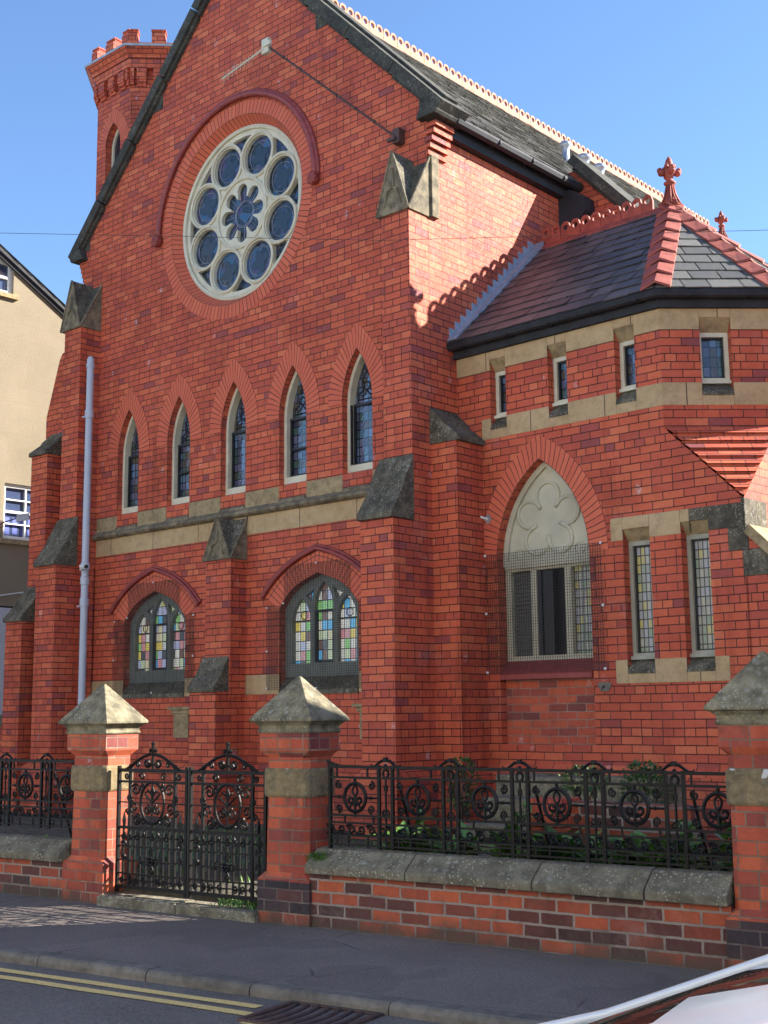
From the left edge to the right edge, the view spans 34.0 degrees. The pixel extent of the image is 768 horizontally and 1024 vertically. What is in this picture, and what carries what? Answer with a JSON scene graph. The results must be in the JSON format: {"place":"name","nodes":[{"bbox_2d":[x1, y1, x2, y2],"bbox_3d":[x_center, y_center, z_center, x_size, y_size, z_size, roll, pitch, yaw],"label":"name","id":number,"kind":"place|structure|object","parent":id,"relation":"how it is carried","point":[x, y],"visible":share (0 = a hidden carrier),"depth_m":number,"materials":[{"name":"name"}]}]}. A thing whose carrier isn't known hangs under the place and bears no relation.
{"place":"outdoors","nodes":[
{"label":"outdoors","id":0,"kind":"place"},
{"bbox_2d":[0,962,443,1023],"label":"road","id":1,"kind":"structure","parent":0,"point":[25,1003],"depth_m":6.84,"materials":[{"name":"grey asphalt"}]},
{"bbox_2d":[0,968,262,1023],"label":"yellow lines","id":2,"kind":"object","parent":1,"relation":"on","point":[215,1008],"visible":1,"depth_m":7.13,"materials":[{"name":"paint"}]},
{"bbox_2d":[0,945,560,1023],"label":"kerb","id":3,"kind":"structure","parent":1,"relation":"on","point":[430,1011],"depth_m":6.99,"materials":[{"name":"concrete"}]},
{"bbox_2d":[237,1000,383,1023],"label":"drain grate","id":4,"kind":"object","parent":1,"relation":"on","point":[257,1017],"visible":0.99,"depth_m":6.53,"materials":[{"name":"brown metal"}]},
{"bbox_2d":[539,954,767,1023],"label":"parked car","id":5,"kind":"object","parent":1,"relation":"on","point":[736,994],"visible":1,"depth_m":1.77,"materials":[{"name":"paint"}]},
{"bbox_2d":[0,893,715,1018],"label":"pavement","id":6,"kind":"structure","parent":0,"point":[561,986],"depth_m":7.76,"materials":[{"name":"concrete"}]},
{"bbox_2d":[0,244,64,714],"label":"rendered house","id":7,"kind":"structure","parent":6,"relation":"on","point":[32,337],"depth_m":23.21,"materials":[{"name":"beige paint"}]},
{"bbox_2d":[0,260,18,300],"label":"window","id":8,"kind":"structure","parent":7,"relation":"in","point":[5,271],"depth_m":23.36,"materials":[{"name":"white paint"}]},
{"bbox_2d":[0,513,29,526],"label":"floodlight","id":9,"kind":"object","parent":7,"relation":"attached to","point":[22,517],"visible":1,"depth_m":22.50,"materials":[{"name":"grey metal"}]},
{"bbox_2d":[0,483,30,545],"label":"window","id":10,"kind":"structure","parent":7,"relation":"in","point":[16,497],"depth_m":22.97,"materials":[{"name":"white paint"}]},
{"bbox_2d":[0,833,71,898],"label":"garden wall","id":11,"kind":"structure","parent":6,"relation":"on","point":[31,865],"depth_m":10.64,"materials":[{"name":"brick"}]},
{"bbox_2d":[0,752,74,837],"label":"iron railing","id":12,"kind":"object","parent":11,"relation":"on","point":[5,797],"visible":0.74,"depth_m":10.87,"materials":[{"name":"black metal"}]},
{"bbox_2d":[58,684,147,903],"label":"gate pillar","id":13,"kind":"structure","parent":6,"relation":"on","point":[102,723],"depth_m":10.36,"materials":[{"name":"brick"}]},
{"bbox_2d":[115,742,188,898],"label":"iron gate","id":14,"kind":"structure","parent":13,"relation":"attached to","point":[150,861],"depth_m":10.05,"materials":[{"name":"black metal"}]},
{"bbox_2d":[97,891,257,922],"bbox_3d":[-1.491,3.066,9.783,1.650,0.095,0.470,-7,-11,34],"label":"threshold step","id":15,"kind":"object","parent":6,"relation":"on","point":[165,904],"visible":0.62,"depth_m":9.65,"materials":[{"name":"stone"}]},
{"bbox_2d":[249,676,349,926],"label":"gate pillar","id":16,"kind":"structure","parent":6,"relation":"on","point":[299,720],"depth_m":9.19,"materials":[{"name":"brick"}]},
{"bbox_2d":[187,742,267,900],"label":"iron gate","id":17,"kind":"structure","parent":16,"relation":"attached to","point":[226,867],"depth_m":9.61,"materials":[{"name":"black metal"}]},
{"bbox_2d":[305,846,734,970],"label":"garden wall","id":18,"kind":"structure","parent":6,"relation":"on","point":[672,917],"depth_m":7.98,"materials":[{"name":"brick"}]},
{"bbox_2d":[326,757,733,870],"bbox_3d":[1.012,2.072,8.255,3.335,0.888,0.246,-7,-11,34],"label":"iron railing","id":19,"kind":"object","parent":18,"relation":"on","point":[668,851],"visible":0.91,"depth_m":8.17,"materials":[{"name":"black metal"}]},
{"bbox_2d":[703,651,767,966],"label":"gate pillar","id":20,"kind":"structure","parent":6,"relation":"on","point":[736,705],"depth_m":7.27,"materials":[{"name":"brick"}]},
{"bbox_3d":[13.141,-1.657,4.179,17.500,7.302,4.939,-9,-12,41],"label":"terraced house","id":21,"kind":"object","parent":6,"relation":"on","visible":0},
{"bbox_2d":[13,230,759,240],"bbox_3d":[1.751,-2.519,10.023,29.332,0.714,0.044,-1,-9,0],"label":"overhead cable","id":22,"kind":"object","parent":21,"relation":"attached to","point":[385,240],"visible":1,"depth_m":9.97,"materials":[{"name":"grey metal"}]},
{"bbox_2d":[0,811,732,903],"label":"garden soil","id":23,"kind":"structure","parent":0,"point":[28,830],"depth_m":12.47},
{"bbox_2d":[0,715,1,756],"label":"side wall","id":24,"kind":"structure","parent":23,"relation":"on","point":[0,733],"depth_m":18.72,"materials":[{"name":"red brick"}]},
{"bbox_2d":[1,0,767,850],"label":"church","id":25,"kind":"structure","parent":23,"relation":"on","point":[265,468],"depth_m":15.04,"materials":[{"name":"red brick"}]},
{"bbox_2d":[79,564,88,570],"bbox_3d":[-4.138,0.756,17.288,0.080,0.091,0.318,4,-10,-29],"label":"security camera","id":26,"kind":"object","parent":25,"relation":"attached to","point":[83,566],"visible":1,"depth_m":17.18,"materials":[{"name":"white paint"}]},
{"bbox_2d":[122,416,138,513],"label":"lancet window","id":27,"kind":"structure","parent":25,"relation":"in","point":[129,484],"depth_m":17.92,"materials":[{"name":"blue glass"}]},
{"bbox_2d":[112,579,193,698],"bbox_3d":[-3.051,1.721,16.961,1.725,1.563,0.218,-9,-12,41],"label":"traceried window","id":28,"kind":"structure","parent":25,"relation":"in","point":[156,659],"depth_m":16.97,"materials":[{"name":"multicoloured glass"}]},
{"bbox_2d":[171,402,189,504],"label":"lancet window","id":29,"kind":"structure","parent":25,"relation":"in","point":[181,434],"depth_m":17.19,"materials":[{"name":"blue glass"}]},
{"bbox_2d":[226,387,245,494],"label":"lancet window","id":30,"kind":"structure","parent":25,"relation":"in","point":[236,424],"depth_m":16.46,"materials":[{"name":"beige paint"}]},
{"bbox_2d":[183,124,301,300],"bbox_3d":[-1.898,-4.020,16.912,2.480,2.480,0.130,-9,-12,41],"label":"rose window","id":31,"kind":"structure","parent":25,"relation":"in","point":[249,186],"depth_m":16.94,"materials":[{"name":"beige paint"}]},
{"bbox_2d":[284,371,305,484],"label":"lancet window","id":32,"kind":"structure","parent":25,"relation":"in","point":[295,405],"depth_m":15.73,"materials":[{"name":"beige paint"}]},
{"bbox_2d":[219,37,404,152],"bbox_3d":[-0.906,-4.990,15.590,2.657,2.421,0.297,-6,-10,29],"label":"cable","id":33,"kind":"object","parent":25,"relation":"attached to","point":[397,134],"visible":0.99,"depth_m":15.49,"materials":[{"name":"metal"}]},
{"bbox_2d":[266,559,361,693],"bbox_3d":[-0.738,1.372,14.926,1.725,1.563,0.218,-9,-12,41],"label":"traceried window","id":34,"kind":"structure","parent":25,"relation":"in","point":[322,635],"depth_m":14.93,"materials":[{"name":"multicoloured glass"}]},
{"bbox_2d":[347,354,372,472],"bbox_3d":[-0.224,-1.206,14.948,0.520,1.510,0.110,-9,-12,41],"label":"lancet window","id":35,"kind":"structure","parent":25,"relation":"in","point":[359,400],"depth_m":15.01,"materials":[{"name":"blue glass"}]},
{"bbox_2d":[480,513,490,523],"bbox_3d":[1.079,0.075,13.950,0.241,0.138,0.066,-2,-9,9],"label":"wall bracket","id":36,"kind":"object","parent":25,"relation":"attached to","point":[487,518],"depth_m":13.93,"materials":[{"name":"grey metal"}]},
{"bbox_2d":[490,356,506,429],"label":"slit window","id":37,"kind":"structure","parent":25,"relation":"in","point":[498,364],"depth_m":14.16,"materials":[{"name":"beige paint"}]},
{"bbox_2d":[483,462,606,673],"bbox_3d":[1.762,0.566,13.449,1.540,2.286,0.360,-9,-12,41],"label":"arched window","id":38,"kind":"structure","parent":25,"relation":"in","point":[549,617],"depth_m":13.48,"materials":[{"name":"paint"}]},
{"bbox_2d":[547,341,567,417],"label":"slit window","id":39,"kind":"structure","parent":25,"relation":"in","point":[557,351],"depth_m":13.62,"materials":[{"name":"beige paint"}]},
{"bbox_2d":[598,682,611,690],"bbox_3d":[2.222,1.764,12.669,0.162,0.096,0.042,-9,-12,41],"label":"cement patch","id":40,"kind":"object","parent":25,"relation":"attached to","point":[604,686],"visible":1,"depth_m":12.67,"materials":[{"name":"grey concrete"}]},
{"bbox_2d":[614,324,635,404],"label":"slit window","id":41,"kind":"structure","parent":25,"relation":"in","point":[625,334],"depth_m":13.04,"materials":[{"name":"beige paint"}]},
{"bbox_2d":[623,527,654,673],"bbox_3d":[2.593,0.881,12.577,0.313,1.460,0.200,-9,-12,41],"label":"narrow window","id":42,"kind":"structure","parent":25,"relation":"in","point":[638,539],"depth_m":12.65,"materials":[{"name":"paint"}]},
{"bbox_2d":[681,519,715,671],"bbox_3d":[3.070,0.806,12.135,0.303,1.460,0.200,-9,-12,41],"label":"narrow window","id":43,"kind":"structure","parent":25,"relation":"in","point":[698,551],"depth_m":12.20,"materials":[{"name":"glass"}]},
{"bbox_2d":[699,318,734,394],"bbox_3d":[3.343,-1.548,12.797,0.320,0.810,0.297,0,-9,-2],"label":"slit window","id":44,"kind":"structure","parent":25,"relation":"in","point":[715,372],"depth_m":12.79,"materials":[{"name":"blue glass"}]},
{"bbox_2d":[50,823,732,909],"bbox_3d":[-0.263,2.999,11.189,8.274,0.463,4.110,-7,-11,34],"label":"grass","id":45,"kind":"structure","parent":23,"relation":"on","point":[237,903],"depth_m":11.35,"materials":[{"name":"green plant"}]},
{"bbox_2d":[360,828,428,850],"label":"leafy plant","id":46,"kind":"object","parent":23,"relation":"on","point":[404,845],"visible":0.08,"depth_m":9.25,"materials":[{"name":"green plant"}]},
{"bbox_2d":[369,821,430,849],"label":"leafy plant","id":47,"kind":"object","parent":23,"relation":"on","point":[399,827],"visible":0.03,"depth_m":9.60,"materials":[{"name":"green plant"}]},
{"bbox_2d":[386,827,423,851],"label":"leafy plant","id":48,"kind":"object","parent":23,"relation":"on","point":[398,832],"visible":0.06,"depth_m":9.20,"materials":[{"name":"green plant"}]},
{"bbox_2d":[402,809,441,852],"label":"leafy plant","id":49,"kind":"object","parent":23,"relation":"on","point":[418,822],"visible":0.14,"depth_m":9.12,"materials":[{"name":"green plant"}]},
{"bbox_2d":[401,828,451,853],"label":"leafy plant","id":50,"kind":"object","parent":23,"relation":"on","point":[428,846],"visible":0.07,"depth_m":9.08,"materials":[{"name":"green plant"}]},
{"bbox_2d":[421,822,484,855],"bbox_3d":[0.525,2.454,8.864,0.577,0.522,0.559,-9,-12,41],"label":"leafy plant","id":51,"kind":"object","parent":23,"relation":"on","point":[464,832],"visible":0.12,"depth_m":8.91,"materials":[{"name":"green plant"}]},
{"bbox_2d":[445,756,482,822],"bbox_3d":[0.715,2.572,11.569,0.428,0.649,0.436,-9,-12,41],"label":"shrub","id":52,"kind":"object","parent":23,"relation":"on","point":[465,797],"visible":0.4,"depth_m":11.53,"materials":[{"name":"green plant"}]},
{"bbox_2d":[446,826,489,855],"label":"leafy plant","id":53,"kind":"object","parent":23,"relation":"on","point":[473,848],"visible":0.06,"depth_m":9.15,"materials":[{"name":"green plant"}]},
{"bbox_2d":[477,824,540,858],"bbox_3d":[0.872,2.485,9.078,0.550,0.513,0.551,-9,-12,41],"label":"leafy plant","id":54,"kind":"object","parent":23,"relation":"on","point":[509,827],"visible":0.06,"depth_m":9.10,"materials":[{"name":"green plant"}]},
{"bbox_2d":[473,831,545,857],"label":"leafy plant","id":55,"kind":"object","parent":23,"relation":"on","point":[497,849],"visible":0.15,"depth_m":8.67,"materials":[{"name":"green plant"}]},
{"bbox_2d":[503,800,542,858],"bbox_3d":[0.967,2.418,9.066,0.390,0.650,0.409,-4,-10,19],"label":"leafy plant","id":56,"kind":"object","parent":23,"relation":"on","point":[516,815],"visible":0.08,"depth_m":9.10,"materials":[{"name":"green plant"}]},
{"bbox_2d":[523,826,563,859],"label":"leafy plant","id":57,"kind":"object","parent":23,"relation":"on","point":[549,829],"visible":0.07,"depth_m":8.95,"materials":[{"name":"green plant"}]},
{"bbox_2d":[533,830,585,861],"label":"leafy plant","id":58,"kind":"object","parent":23,"relation":"on","point":[572,841],"visible":0.09,"depth_m":8.57,"materials":[{"name":"green plant"}]},
{"bbox_2d":[543,827,585,861],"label":"leafy plant","id":59,"kind":"object","parent":23,"relation":"on","point":[569,831],"visible":0.06,"depth_m":8.91,"materials":[{"name":"green plant"}]},
{"bbox_2d":[465,772,681,857],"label":"stone steps","id":60,"kind":"structure","parent":23,"relation":"on","point":[544,788],"depth_m":10.85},
{"bbox_2d":[551,830,613,861],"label":"leafy plant","id":61,"kind":"object","parent":23,"relation":"on","point":[562,854],"visible":0.08,"depth_m":8.58,"materials":[{"name":"green plant"}]},
{"bbox_2d":[556,764,611,799],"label":"shrub","id":62,"kind":"object","parent":23,"relation":"on","point":[568,786],"visible":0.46,"depth_m":9.74,"materials":[{"name":"green plant"}]},
{"bbox_2d":[558,839,624,863],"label":"leafy plant","id":63,"kind":"object","parent":23,"relation":"on","point":[581,855],"visible":0.16,"depth_m":8.25,"materials":[{"name":"green plant"}]},
{"bbox_2d":[530,796,703,869],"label":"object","id":64,"kind":"structure","parent":23,"relation":"on","point":[610,812],"depth_m":8.98,"materials":[{"name":"red brick"}]},
{"bbox_2d":[607,831,642,865],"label":"leafy plant","id":65,"kind":"object","parent":23,"relation":"on","point":[623,842],"visible":0.12,"depth_m":8.56,"materials":[{"name":"green plant"}]},
{"bbox_2d":[611,830,672,863],"bbox_3d":[1.732,2.401,8.500,0.432,0.493,0.514,5,-11,-31],"label":"leafy plant","id":66,"kind":"object","parent":23,"relation":"on","point":[637,843],"visible":0.1,"depth_m":8.54,"materials":[{"name":"green plant"}]},
{"bbox_2d":[615,759,673,803],"bbox_3d":[1.916,2.157,9.194,0.475,0.696,0.479,-9,-12,41],"label":"shrub","id":67,"kind":"object","parent":23,"relation":"on","point":[633,765],"visible":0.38,"depth_m":9.18,"materials":[{"name":"green plant"}]},
{"bbox_2d":[625,829,679,867],"bbox_3d":[1.781,2.348,8.290,0.519,0.501,0.506,-9,-12,41],"label":"leafy plant","id":68,"kind":"object","parent":23,"relation":"on","point":[644,860],"visible":0.15,"depth_m":8.25,"materials":[{"name":"green plant"}]},
{"bbox_2d":[638,839,683,867],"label":"leafy plant","id":69,"kind":"object","parent":23,"relation":"on","point":[651,847],"visible":0.08,"depth_m":8.16,"materials":[{"name":"green plant"}]},
{"bbox_2d":[664,819,721,869],"bbox_3d":[1.935,2.253,7.978,0.432,0.603,0.400,-9,-12,41],"label":"leafy plant","id":70,"kind":"object","parent":23,"relation":"on","point":[690,834],"visible":0.15,"depth_m":8.00,"materials":[{"name":"green plant"}]},
{"bbox_2d":[671,839,714,870],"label":"leafy plant","id":71,"kind":"object","parent":23,"relation":"on","point":[692,843],"visible":0.09,"depth_m":8.32,"materials":[{"name":"green plant"}]},
{"bbox_2d":[690,844,733,871],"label":"leafy plant","id":72,"kind":"object","parent":23,"relation":"on","point":[722,848],"visible":0.09,"depth_m":7.92,"materials":[{"name":"green plant"}]},
{"bbox_2d":[705,822,732,871],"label":"leafy plant","id":73,"kind":"object","parent":23,"relation":"on","point":[724,836],"visible":0.06,"depth_m":7.96,"materials":[{"name":"green plant"}]},
{"bbox_2d":[714,849,733,871],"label":"leafy plant","id":74,"kind":"object","parent":23,"relation":"on","point":[729,865],"visible":0.04,"depth_m":7.76,"materials":[{"name":"green plant"}]},
{"bbox_2d":[0,0,767,304],"label":"sky","id":75,"kind":"structure","parent":0,"point":[638,84],"materials":[{"name":"blue"}]}
]}

